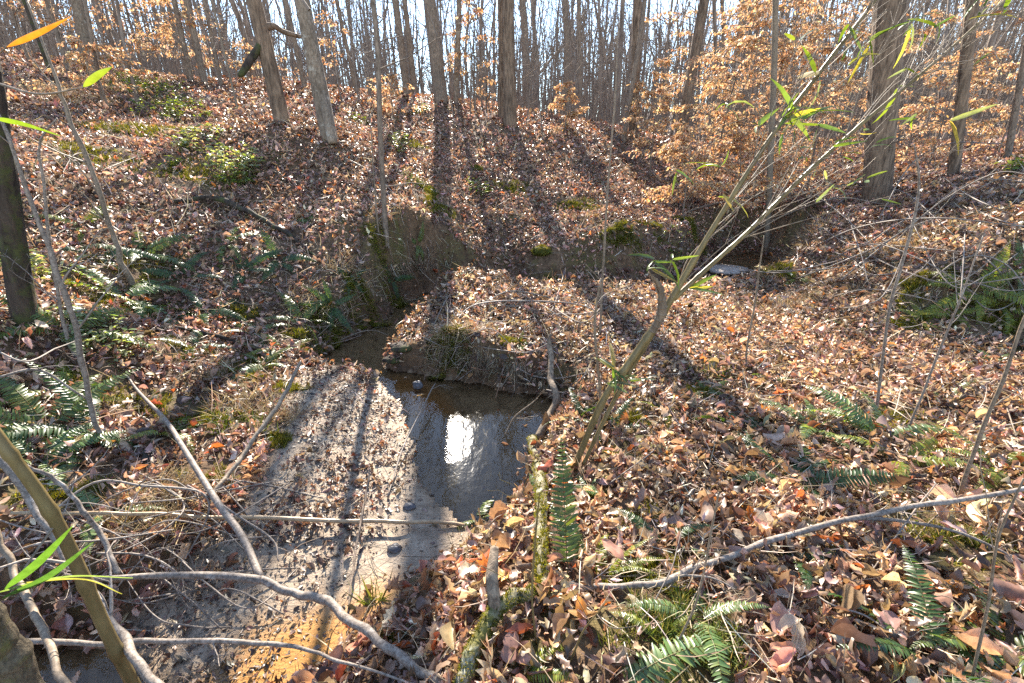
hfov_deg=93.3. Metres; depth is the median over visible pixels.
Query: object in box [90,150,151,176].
bare twig
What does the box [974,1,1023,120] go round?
bare tree
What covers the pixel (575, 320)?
bare twig
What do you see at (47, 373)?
bare twig
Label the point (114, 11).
bare tree
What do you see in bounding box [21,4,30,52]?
bare tree
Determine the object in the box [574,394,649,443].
fern
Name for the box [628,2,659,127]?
bare tree
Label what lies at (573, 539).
fern
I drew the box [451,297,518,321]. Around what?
bare twig
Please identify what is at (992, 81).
beech sapling
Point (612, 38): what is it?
bare tree
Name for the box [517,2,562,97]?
bare tree
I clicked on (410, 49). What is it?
bare tree
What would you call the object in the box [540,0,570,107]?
bare tree
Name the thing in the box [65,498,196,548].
bare twig
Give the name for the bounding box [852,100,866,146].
bare tree
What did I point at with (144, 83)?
evergreen shrub
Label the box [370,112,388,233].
young sapling
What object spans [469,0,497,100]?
bare tree
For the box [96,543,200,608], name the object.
bare twig
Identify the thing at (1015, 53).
bare tree
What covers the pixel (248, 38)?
bare tree
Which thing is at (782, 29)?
bare tree
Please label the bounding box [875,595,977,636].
bare twig
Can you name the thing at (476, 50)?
bare tree
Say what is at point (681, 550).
bare twig
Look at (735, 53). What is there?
bare tree
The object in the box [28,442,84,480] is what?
bare twig
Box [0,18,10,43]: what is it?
bare tree
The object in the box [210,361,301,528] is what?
leaning stick
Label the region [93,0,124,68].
bare tree
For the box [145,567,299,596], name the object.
bare twig
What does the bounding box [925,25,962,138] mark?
bare tree
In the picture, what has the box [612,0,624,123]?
bare tree
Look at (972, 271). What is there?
bare twig
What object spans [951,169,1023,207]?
bare twig
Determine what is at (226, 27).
bare tree
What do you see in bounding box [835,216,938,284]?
bare twig
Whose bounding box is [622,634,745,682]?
fern
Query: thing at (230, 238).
fern
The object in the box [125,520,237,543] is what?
bare twig
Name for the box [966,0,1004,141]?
bare tree
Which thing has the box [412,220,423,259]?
fern
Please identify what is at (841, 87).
beech sapling
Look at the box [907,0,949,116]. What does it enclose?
bare tree
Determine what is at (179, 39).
bare tree
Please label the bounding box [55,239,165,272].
fern
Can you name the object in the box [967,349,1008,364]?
fern
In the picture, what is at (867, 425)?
fern
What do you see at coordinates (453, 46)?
beech sapling
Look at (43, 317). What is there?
fern
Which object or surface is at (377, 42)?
bare tree
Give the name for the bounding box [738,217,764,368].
young sapling
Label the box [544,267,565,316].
bare twig
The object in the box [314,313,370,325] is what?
bare twig
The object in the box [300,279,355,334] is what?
fern
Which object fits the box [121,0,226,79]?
beech sapling
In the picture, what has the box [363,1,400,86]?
bare tree
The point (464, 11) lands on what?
sky
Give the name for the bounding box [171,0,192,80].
bare tree
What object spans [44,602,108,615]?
bare twig
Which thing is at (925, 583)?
fern
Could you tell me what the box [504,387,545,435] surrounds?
young sapling
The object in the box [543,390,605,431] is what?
fern
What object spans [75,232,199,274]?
fern
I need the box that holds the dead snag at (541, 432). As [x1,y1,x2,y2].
[535,333,560,439]
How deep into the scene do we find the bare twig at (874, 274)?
4.75 m
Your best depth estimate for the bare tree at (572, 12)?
24.02 m
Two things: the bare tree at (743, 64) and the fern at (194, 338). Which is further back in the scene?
the bare tree at (743, 64)
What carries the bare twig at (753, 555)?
on the ground at (478, 464)
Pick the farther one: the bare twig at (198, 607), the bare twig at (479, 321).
the bare twig at (479, 321)
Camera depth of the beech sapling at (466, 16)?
11.29 m
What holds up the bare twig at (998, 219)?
on the ground at (478, 464)
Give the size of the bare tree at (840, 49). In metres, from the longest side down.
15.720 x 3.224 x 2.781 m
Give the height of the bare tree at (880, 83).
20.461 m
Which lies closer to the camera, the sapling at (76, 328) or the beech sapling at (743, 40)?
the sapling at (76, 328)
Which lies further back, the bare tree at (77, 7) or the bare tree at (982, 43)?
the bare tree at (982, 43)
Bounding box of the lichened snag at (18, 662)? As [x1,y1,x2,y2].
[0,602,45,682]
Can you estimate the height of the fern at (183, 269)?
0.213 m
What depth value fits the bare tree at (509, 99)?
10.35 m
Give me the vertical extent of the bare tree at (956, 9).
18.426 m
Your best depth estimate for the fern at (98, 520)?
2.15 m
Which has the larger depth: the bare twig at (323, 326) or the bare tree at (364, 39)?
the bare tree at (364, 39)
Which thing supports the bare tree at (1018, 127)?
on the ground at (478, 464)
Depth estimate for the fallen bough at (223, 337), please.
3.91 m
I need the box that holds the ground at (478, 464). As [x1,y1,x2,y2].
[0,52,1023,682]
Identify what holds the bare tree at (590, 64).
on the ground at (478, 464)
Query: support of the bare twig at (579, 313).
on the ground at (478, 464)
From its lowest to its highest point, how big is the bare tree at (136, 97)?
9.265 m
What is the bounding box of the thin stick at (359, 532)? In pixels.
[347,468,370,613]
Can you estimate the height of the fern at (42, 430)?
0.603 m
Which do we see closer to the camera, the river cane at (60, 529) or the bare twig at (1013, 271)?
the river cane at (60, 529)
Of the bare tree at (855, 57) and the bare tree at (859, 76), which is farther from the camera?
the bare tree at (855, 57)
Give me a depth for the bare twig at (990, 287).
3.98 m
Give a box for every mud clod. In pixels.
[382,355,400,363]
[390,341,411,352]
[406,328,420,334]
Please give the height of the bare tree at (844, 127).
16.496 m
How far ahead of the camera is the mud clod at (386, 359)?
4.05 m
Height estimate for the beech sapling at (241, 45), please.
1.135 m
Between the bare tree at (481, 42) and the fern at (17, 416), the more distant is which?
the bare tree at (481, 42)
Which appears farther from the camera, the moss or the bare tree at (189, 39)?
the bare tree at (189, 39)
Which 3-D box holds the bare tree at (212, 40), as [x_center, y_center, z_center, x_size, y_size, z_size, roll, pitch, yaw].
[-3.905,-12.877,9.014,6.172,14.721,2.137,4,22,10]
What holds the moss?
on the ground at (478, 464)
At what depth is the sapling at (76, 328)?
2.24 m
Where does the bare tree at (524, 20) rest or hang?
on the ground at (478, 464)
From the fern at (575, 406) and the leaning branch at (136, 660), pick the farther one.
the fern at (575, 406)
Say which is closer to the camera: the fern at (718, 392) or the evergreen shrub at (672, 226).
the fern at (718, 392)
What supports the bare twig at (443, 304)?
on the ground at (478, 464)
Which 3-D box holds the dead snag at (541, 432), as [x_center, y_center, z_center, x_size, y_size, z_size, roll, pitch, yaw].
[0.272,0.301,3.312,0.144,0.516,0.658,4,22,9]
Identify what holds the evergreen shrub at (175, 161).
on the ground at (478, 464)
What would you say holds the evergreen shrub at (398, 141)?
on the ground at (478, 464)
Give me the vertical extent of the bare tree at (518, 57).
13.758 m
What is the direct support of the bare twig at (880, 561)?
on the ground at (478, 464)
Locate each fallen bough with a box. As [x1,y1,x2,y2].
[135,325,279,355]
[173,195,317,257]
[661,191,818,237]
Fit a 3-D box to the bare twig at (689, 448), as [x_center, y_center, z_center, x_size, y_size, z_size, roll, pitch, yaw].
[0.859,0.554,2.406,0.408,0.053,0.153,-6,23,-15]
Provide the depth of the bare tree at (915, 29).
22.82 m
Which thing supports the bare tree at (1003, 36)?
on the ground at (478, 464)
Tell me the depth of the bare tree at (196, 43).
10.82 m
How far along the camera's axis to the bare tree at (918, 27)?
22.67 m
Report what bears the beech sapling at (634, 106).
on the ground at (478, 464)
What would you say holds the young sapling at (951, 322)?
on the ground at (478, 464)
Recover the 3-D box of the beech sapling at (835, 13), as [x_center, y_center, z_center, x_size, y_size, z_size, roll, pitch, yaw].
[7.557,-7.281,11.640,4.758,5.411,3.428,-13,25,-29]
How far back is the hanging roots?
4.14 m
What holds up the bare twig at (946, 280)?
on the ground at (478, 464)
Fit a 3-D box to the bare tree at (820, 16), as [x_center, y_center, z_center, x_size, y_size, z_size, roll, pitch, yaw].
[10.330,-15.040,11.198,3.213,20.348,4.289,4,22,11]
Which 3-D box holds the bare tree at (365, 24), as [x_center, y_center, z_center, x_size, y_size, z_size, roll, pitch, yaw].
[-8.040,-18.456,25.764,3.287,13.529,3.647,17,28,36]
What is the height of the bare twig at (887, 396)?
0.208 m
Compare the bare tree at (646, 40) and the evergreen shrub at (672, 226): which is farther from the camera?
the bare tree at (646, 40)
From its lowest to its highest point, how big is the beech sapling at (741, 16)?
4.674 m
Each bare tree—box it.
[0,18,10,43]
[0,63,38,327]
[5,0,12,47]
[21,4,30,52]
[22,0,56,88]
[44,0,70,71]
[44,1,59,56]
[70,0,95,74]
[83,0,105,102]
[91,0,109,56]
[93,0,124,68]
[108,9,125,58]
[111,0,127,71]
[115,0,139,105]
[126,0,152,68]
[134,0,175,71]
[139,1,183,73]
[142,8,197,75]
[152,4,173,74]
[165,1,208,72]
[165,3,223,75]
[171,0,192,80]
[183,0,207,83]
[192,0,215,73]
[196,0,235,76]
[202,0,222,83]
[211,0,237,108]
[212,0,246,67]
[228,0,291,75]
[229,0,257,78]
[237,0,259,77]
[237,0,318,124]
[238,0,262,77]
[270,0,299,77]
[276,0,299,80]
[283,0,306,86]
[294,0,339,147]
[301,0,475,248]
[310,0,330,46]
[326,0,364,85]
[328,0,386,88]
[334,0,361,86]
[335,0,357,93]
[338,2,396,87]
[346,1,381,89]
[362,0,388,86]
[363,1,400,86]
[381,0,415,88]
[391,0,469,104]
[392,0,410,95]
[402,0,423,95]
[447,3,489,98]
[453,0,461,101]
[461,0,519,99]
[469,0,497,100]
[493,0,551,127]
[498,0,502,117]
[514,0,603,108]
[514,8,521,102]
[517,0,532,108]
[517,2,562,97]
[531,0,562,112]
[532,1,559,106]
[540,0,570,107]
[541,0,627,108]
[543,1,562,112]
[553,1,597,112]
[553,3,597,116]
[554,0,584,114]
[558,1,597,119]
[560,0,574,114]
[568,0,586,62]
[576,0,619,118]
[577,0,615,118]
[581,0,617,124]
[592,1,656,98]
[598,0,601,121]
[601,0,680,138]
[608,3,631,108]
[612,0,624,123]
[620,1,645,95]
[621,27,631,125]
[622,0,692,142]
[622,1,657,120]
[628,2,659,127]
[639,0,650,121]
[641,0,673,126]
[645,42,652,130]
[650,2,680,134]
[667,0,683,99]
[674,0,709,148]
[680,0,736,139]
[694,1,712,136]
[704,0,768,131]
[706,0,749,141]
[707,0,717,145]
[709,0,736,103]
[715,8,749,134]
[724,21,749,140]
[727,0,754,143]
[735,17,771,111]
[737,0,751,126]
[749,0,759,144]
[756,1,790,116]
[758,0,839,143]
[764,0,778,248]
[781,0,826,146]
[789,7,802,139]
[805,0,931,203]
[822,0,870,137]
[828,0,844,146]
[830,0,869,133]
[830,0,930,142]
[831,0,855,125]
[834,0,871,136]
[847,22,870,141]
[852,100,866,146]
[863,0,984,139]
[865,0,957,95]
[902,0,919,145]
[904,0,930,86]
[905,0,934,84]
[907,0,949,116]
[913,0,1006,138]
[915,0,950,143]
[925,0,991,133]
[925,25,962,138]
[926,0,991,125]
[934,0,991,138]
[942,4,1023,140]
[946,0,979,176]
[950,0,1023,136]
[955,2,1018,98]
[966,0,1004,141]
[968,0,1023,109]
[970,1,1013,102]
[970,1,1023,133]
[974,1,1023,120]
[976,2,1011,131]
[987,81,1015,135]
[991,34,1020,130]
[993,26,1020,101]
[998,5,1023,101]
[1003,41,1023,158]
[1016,108,1023,134]
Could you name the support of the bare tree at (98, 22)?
on the ground at (478, 464)
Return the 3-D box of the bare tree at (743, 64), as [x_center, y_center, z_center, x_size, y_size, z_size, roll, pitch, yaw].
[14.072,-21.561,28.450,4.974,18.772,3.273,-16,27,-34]
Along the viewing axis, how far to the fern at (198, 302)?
4.16 m
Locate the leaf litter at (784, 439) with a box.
[0,47,1023,682]
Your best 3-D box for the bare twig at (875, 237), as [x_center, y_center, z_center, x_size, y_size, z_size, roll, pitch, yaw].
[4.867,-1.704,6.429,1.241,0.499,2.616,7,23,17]
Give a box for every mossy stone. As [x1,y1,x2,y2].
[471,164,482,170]
[530,244,552,256]
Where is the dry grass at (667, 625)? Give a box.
[9,61,1021,677]
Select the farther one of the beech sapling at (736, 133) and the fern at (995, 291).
the beech sapling at (736, 133)
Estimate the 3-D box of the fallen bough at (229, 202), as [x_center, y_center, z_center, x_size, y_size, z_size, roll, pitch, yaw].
[-2.781,-1.268,5.255,1.686,0.580,0.387,5,23,13]
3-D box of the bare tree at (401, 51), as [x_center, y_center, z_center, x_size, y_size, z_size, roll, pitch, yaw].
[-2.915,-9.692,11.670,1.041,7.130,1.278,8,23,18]
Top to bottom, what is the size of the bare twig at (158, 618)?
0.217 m
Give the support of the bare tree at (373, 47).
on the ground at (478, 464)
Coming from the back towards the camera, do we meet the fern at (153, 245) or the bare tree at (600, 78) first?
the bare tree at (600, 78)
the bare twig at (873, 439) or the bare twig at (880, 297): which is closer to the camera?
the bare twig at (873, 439)
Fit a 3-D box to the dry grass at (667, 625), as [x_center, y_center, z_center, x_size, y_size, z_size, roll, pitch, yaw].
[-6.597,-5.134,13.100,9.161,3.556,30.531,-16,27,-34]
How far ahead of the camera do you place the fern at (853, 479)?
2.11 m
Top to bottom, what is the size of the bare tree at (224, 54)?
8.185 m
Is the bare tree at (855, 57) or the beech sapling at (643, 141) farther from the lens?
the bare tree at (855, 57)
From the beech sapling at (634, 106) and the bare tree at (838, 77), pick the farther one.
the bare tree at (838, 77)
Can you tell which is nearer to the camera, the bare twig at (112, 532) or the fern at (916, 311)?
the bare twig at (112, 532)
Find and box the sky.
[1,0,1021,115]
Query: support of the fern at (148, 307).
on the ground at (478, 464)
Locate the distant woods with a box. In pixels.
[0,0,1023,139]
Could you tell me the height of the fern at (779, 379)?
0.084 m
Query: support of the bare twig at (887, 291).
on the ground at (478, 464)
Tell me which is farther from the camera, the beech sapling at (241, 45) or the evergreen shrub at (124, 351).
the beech sapling at (241, 45)
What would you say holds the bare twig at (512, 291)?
on the ground at (478, 464)
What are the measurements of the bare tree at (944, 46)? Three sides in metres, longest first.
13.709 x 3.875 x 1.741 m
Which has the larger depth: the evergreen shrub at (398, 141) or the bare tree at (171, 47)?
the bare tree at (171, 47)
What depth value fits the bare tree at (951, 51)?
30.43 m
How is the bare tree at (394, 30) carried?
on the ground at (478, 464)
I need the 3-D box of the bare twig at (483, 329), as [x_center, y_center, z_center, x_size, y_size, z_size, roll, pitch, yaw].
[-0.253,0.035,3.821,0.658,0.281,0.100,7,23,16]
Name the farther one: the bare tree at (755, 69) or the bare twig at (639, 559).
the bare tree at (755, 69)
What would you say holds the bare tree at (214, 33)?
on the ground at (478, 464)
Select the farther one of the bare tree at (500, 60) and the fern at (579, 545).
the bare tree at (500, 60)
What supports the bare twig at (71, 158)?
on the ground at (478, 464)
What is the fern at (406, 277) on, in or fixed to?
on the ground at (478, 464)
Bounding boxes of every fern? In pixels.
[0,294,162,356]
[0,363,124,404]
[0,367,142,474]
[1,422,127,490]
[7,356,138,477]
[25,206,113,243]
[42,263,185,324]
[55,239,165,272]
[64,488,171,553]
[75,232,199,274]
[102,292,196,315]
[122,416,205,455]
[139,252,226,286]
[151,329,239,361]
[174,287,245,325]
[209,226,266,269]
[221,320,287,345]
[224,249,285,290]
[230,347,297,379]
[246,334,309,360]
[249,227,317,282]
[260,292,335,340]
[294,215,320,224]
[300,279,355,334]
[326,267,366,294]
[383,266,414,302]
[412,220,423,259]
[457,499,506,530]
[507,331,527,355]
[526,644,583,682]
[529,473,534,490]
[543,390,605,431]
[549,437,580,580]
[549,501,585,560]
[551,473,606,498]
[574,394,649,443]
[595,533,663,577]
[611,610,697,682]
[616,508,715,564]
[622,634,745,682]
[625,589,770,682]
[636,396,680,427]
[682,411,764,460]
[694,380,729,400]
[723,432,897,508]
[752,374,792,388]
[760,397,851,448]
[770,543,843,591]
[783,269,811,286]
[786,385,951,439]
[818,545,1022,682]
[824,434,993,487]
[896,299,942,336]
[902,380,977,400]
[910,578,1023,676]
[913,286,990,329]
[920,239,1023,327]
[921,419,1023,492]
[963,282,1023,334]
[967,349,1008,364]
[992,237,1023,296]
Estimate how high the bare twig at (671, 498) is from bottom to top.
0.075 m
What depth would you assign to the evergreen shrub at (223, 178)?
5.78 m
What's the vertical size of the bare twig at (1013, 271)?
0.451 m
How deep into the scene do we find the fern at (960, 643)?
1.33 m
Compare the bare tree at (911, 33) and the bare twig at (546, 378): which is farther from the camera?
the bare tree at (911, 33)
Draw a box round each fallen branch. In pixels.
[28,638,412,682]
[64,374,443,682]
[575,486,1023,603]
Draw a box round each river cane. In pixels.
[0,17,140,682]
[571,0,1023,469]
[648,272,667,332]
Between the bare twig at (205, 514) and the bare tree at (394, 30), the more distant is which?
the bare tree at (394, 30)
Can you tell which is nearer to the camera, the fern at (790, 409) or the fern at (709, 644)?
the fern at (709, 644)
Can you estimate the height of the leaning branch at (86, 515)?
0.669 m
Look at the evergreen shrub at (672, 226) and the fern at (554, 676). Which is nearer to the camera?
the fern at (554, 676)
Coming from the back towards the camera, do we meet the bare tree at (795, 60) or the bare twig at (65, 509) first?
the bare tree at (795, 60)
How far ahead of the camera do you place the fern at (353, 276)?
4.96 m
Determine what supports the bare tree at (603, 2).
on the ground at (478, 464)
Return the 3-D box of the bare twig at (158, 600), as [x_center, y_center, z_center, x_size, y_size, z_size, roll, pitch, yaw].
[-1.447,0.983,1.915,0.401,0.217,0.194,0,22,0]
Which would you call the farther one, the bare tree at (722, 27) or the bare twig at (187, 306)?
the bare tree at (722, 27)
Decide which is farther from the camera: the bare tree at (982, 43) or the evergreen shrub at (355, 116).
the bare tree at (982, 43)
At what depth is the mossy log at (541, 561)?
1.90 m
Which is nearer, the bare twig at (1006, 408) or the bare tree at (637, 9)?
the bare twig at (1006, 408)
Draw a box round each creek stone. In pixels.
[387,543,401,553]
[403,502,415,510]
[413,380,422,389]
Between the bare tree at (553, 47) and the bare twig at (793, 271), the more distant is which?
the bare tree at (553, 47)
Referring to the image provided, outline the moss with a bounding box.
[2,119,1023,599]
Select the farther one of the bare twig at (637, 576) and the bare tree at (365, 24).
the bare tree at (365, 24)
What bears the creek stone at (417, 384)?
in the water
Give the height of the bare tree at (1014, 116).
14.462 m
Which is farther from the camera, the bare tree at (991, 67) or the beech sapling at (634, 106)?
the bare tree at (991, 67)
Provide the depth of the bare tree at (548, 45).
28.23 m
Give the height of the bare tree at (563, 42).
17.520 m
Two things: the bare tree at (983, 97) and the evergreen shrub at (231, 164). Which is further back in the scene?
the bare tree at (983, 97)
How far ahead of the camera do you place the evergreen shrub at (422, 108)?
10.76 m
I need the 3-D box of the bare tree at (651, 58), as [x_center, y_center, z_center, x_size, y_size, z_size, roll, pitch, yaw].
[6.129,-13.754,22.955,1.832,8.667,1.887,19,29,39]
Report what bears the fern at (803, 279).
on the ground at (478, 464)
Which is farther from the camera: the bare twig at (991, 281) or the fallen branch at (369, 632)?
the bare twig at (991, 281)
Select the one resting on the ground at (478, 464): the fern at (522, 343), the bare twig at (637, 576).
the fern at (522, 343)
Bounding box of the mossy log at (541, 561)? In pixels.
[527,434,551,596]
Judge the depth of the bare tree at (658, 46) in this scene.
40.43 m
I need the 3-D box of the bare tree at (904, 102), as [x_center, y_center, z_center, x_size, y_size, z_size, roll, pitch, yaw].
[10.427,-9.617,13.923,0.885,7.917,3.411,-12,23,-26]
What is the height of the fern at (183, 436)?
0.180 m
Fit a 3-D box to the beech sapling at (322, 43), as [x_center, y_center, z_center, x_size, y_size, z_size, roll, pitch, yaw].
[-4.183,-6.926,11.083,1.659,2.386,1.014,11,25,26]
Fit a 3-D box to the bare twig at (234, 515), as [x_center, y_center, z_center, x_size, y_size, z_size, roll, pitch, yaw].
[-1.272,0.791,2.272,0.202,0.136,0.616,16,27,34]
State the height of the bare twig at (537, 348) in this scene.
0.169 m
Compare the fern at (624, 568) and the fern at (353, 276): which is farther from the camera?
the fern at (353, 276)
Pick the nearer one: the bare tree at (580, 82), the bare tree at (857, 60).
the bare tree at (580, 82)
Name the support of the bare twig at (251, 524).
on the ground at (478, 464)
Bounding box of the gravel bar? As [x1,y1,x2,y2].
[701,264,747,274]
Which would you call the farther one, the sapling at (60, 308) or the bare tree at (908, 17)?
the bare tree at (908, 17)
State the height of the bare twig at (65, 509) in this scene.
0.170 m
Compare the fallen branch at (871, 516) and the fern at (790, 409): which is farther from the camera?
the fern at (790, 409)
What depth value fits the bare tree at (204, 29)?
14.98 m
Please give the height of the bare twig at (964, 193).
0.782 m
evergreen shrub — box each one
[0,248,72,280]
[40,297,152,371]
[107,74,188,100]
[111,69,142,84]
[127,94,210,121]
[158,155,185,167]
[163,123,231,152]
[202,141,264,185]
[213,163,257,189]
[348,111,368,124]
[384,128,408,154]
[409,103,429,114]
[464,177,492,197]
[664,223,692,264]
[992,154,1023,175]
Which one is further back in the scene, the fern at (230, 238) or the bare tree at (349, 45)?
the bare tree at (349, 45)
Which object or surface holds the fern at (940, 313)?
on the ground at (478, 464)
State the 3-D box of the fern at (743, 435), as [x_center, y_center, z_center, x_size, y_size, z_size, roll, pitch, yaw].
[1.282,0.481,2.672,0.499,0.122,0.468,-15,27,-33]
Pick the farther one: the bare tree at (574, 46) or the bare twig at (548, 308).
the bare tree at (574, 46)
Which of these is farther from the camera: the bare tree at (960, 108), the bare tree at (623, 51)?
the bare tree at (623, 51)
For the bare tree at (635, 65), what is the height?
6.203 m
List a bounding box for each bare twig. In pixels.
[0,341,75,397]
[0,358,100,416]
[0,504,129,535]
[0,509,175,583]
[12,502,131,534]
[14,467,79,565]
[16,542,131,604]
[26,455,209,570]
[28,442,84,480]
[35,228,133,265]
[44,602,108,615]
[59,153,103,178]
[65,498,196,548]
[67,259,171,269]
[75,517,139,548]
[85,479,218,515]
[87,471,238,565]
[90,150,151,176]
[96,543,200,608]
[101,580,213,630]
[104,566,221,629]
[106,513,205,602]
[108,483,200,568]
[115,509,243,548]
[116,472,244,510]
[119,568,229,655]
[124,591,195,601]
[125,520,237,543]
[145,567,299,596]
[147,479,322,511]
[160,479,293,544]
[165,544,296,608]
[170,294,221,323]
[184,471,256,525]
[187,485,297,561]
[190,477,293,498]
[190,588,284,614]
[200,534,281,571]
[226,295,272,308]
[253,270,303,285]
[278,304,366,331]
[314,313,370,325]
[317,300,391,335]
[336,157,378,176]
[336,324,386,341]
[387,383,452,496]
[417,334,475,347]
[431,286,460,329]
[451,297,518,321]
[455,328,517,352]
[458,295,605,317]
[483,347,544,372]
[485,290,604,303]
[498,324,570,339]
[501,329,572,362]
[516,365,593,378]
[519,292,574,324]
[533,302,608,314]
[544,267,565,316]
[546,334,590,392]
[552,296,608,322]
[580,554,723,576]
[587,600,645,628]
[597,569,685,577]
[602,533,675,579]
[607,543,724,559]
[609,416,665,483]
[644,531,727,617]
[656,442,720,470]
[658,394,711,407]
[663,493,690,512]
[671,566,710,619]
[677,574,742,600]
[691,549,782,559]
[723,254,857,272]
[740,258,883,271]
[740,633,785,675]
[753,198,880,229]
[787,546,985,682]
[788,189,953,234]
[793,179,877,252]
[796,187,957,278]
[805,197,933,244]
[818,217,1023,244]
[827,228,978,295]
[831,247,877,258]
[831,289,940,302]
[831,389,922,434]
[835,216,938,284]
[840,258,901,307]
[847,214,868,283]
[847,254,908,275]
[852,540,910,579]
[856,240,1011,282]
[857,429,914,457]
[866,483,979,578]
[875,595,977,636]
[879,138,1001,217]
[885,244,969,252]
[894,171,1023,241]
[907,212,1022,287]
[907,504,984,549]
[929,216,1017,312]
[931,230,1023,284]
[934,178,1023,215]
[943,177,1009,213]
[943,271,1023,278]
[947,276,1023,286]
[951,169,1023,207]
[951,273,1023,299]
[953,223,965,308]
[964,365,1020,448]
[968,244,1023,312]
[975,209,1023,225]
[980,487,1014,551]
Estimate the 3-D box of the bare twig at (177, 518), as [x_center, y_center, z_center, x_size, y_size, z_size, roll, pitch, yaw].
[-1.483,0.709,2.187,0.517,0.221,0.637,-9,24,-21]
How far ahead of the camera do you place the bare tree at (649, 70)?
33.91 m
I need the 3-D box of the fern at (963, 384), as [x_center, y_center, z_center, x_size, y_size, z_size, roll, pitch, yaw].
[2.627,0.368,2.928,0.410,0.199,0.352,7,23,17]
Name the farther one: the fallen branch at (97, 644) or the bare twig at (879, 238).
the bare twig at (879, 238)
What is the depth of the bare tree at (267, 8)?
32.57 m
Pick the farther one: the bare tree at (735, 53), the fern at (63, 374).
the bare tree at (735, 53)
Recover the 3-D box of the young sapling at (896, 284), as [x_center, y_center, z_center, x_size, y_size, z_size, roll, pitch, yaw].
[1.990,-0.212,2.394,0.300,1.450,0.231,-6,23,-15]
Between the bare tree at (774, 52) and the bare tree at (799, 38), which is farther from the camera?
the bare tree at (799, 38)
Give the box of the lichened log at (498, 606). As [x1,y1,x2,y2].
[453,546,542,682]
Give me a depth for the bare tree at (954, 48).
20.46 m
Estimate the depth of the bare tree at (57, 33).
9.18 m
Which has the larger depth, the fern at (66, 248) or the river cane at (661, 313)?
the fern at (66, 248)
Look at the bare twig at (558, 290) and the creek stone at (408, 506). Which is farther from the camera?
the bare twig at (558, 290)
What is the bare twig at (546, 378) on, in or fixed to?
on the ground at (478, 464)
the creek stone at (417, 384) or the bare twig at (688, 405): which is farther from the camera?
the creek stone at (417, 384)
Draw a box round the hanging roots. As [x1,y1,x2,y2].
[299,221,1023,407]
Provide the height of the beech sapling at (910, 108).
1.991 m
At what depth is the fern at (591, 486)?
2.26 m
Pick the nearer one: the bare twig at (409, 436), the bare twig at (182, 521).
the bare twig at (182, 521)
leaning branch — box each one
[0,442,120,574]
[0,458,164,682]
[0,530,71,682]
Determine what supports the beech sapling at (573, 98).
on the ground at (478, 464)
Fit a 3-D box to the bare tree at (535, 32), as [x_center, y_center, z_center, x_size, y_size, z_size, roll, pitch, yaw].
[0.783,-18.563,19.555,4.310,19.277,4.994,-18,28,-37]
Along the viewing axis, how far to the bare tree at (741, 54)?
20.43 m
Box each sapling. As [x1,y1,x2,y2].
[0,0,242,69]
[0,114,135,445]
[1,118,77,361]
[5,34,152,106]
[7,0,74,62]
[12,0,135,286]
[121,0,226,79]
[193,36,307,80]
[294,0,348,92]
[364,72,427,118]
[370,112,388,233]
[441,0,497,107]
[444,0,471,101]
[444,469,539,644]
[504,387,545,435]
[539,498,665,662]
[548,80,589,134]
[553,278,618,451]
[585,26,618,335]
[615,58,685,137]
[622,0,822,197]
[623,84,684,174]
[635,118,757,214]
[644,0,759,94]
[653,0,838,149]
[655,0,918,190]
[667,441,719,647]
[670,126,826,212]
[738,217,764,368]
[740,20,870,185]
[744,0,900,153]
[744,1,929,156]
[844,9,1009,155]
[856,0,1023,147]
[864,46,1011,165]
[874,140,969,416]
[908,209,983,429]
[912,61,1023,152]
[946,436,1023,681]
[957,316,1023,494]
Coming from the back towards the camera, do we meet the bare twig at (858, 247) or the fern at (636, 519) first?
the bare twig at (858, 247)
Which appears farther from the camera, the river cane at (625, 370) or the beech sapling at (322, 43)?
the beech sapling at (322, 43)
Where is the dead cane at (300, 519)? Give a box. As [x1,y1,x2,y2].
[10,511,463,526]
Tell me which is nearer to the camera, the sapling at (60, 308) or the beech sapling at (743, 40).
the sapling at (60, 308)
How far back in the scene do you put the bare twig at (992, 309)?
4.00 m
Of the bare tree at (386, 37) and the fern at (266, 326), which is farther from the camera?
the bare tree at (386, 37)
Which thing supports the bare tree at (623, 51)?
on the ground at (478, 464)
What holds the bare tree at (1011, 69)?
on the ground at (478, 464)
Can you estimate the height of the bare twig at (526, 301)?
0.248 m
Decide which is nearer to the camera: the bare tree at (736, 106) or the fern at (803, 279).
the fern at (803, 279)
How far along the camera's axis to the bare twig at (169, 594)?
1.90 m
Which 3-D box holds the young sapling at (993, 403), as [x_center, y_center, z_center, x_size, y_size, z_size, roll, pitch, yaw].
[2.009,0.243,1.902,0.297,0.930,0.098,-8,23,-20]
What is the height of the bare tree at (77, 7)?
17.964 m
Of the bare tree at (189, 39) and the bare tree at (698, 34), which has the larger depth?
the bare tree at (189, 39)
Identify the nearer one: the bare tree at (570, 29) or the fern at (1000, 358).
the fern at (1000, 358)
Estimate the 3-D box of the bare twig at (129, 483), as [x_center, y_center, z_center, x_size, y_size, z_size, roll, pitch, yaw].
[-1.540,0.777,2.050,0.663,0.531,0.332,0,22,0]
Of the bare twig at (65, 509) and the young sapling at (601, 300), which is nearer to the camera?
the bare twig at (65, 509)
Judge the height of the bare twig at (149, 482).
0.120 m
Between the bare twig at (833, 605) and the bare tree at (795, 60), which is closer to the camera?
the bare twig at (833, 605)
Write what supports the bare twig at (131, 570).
on the ground at (478, 464)

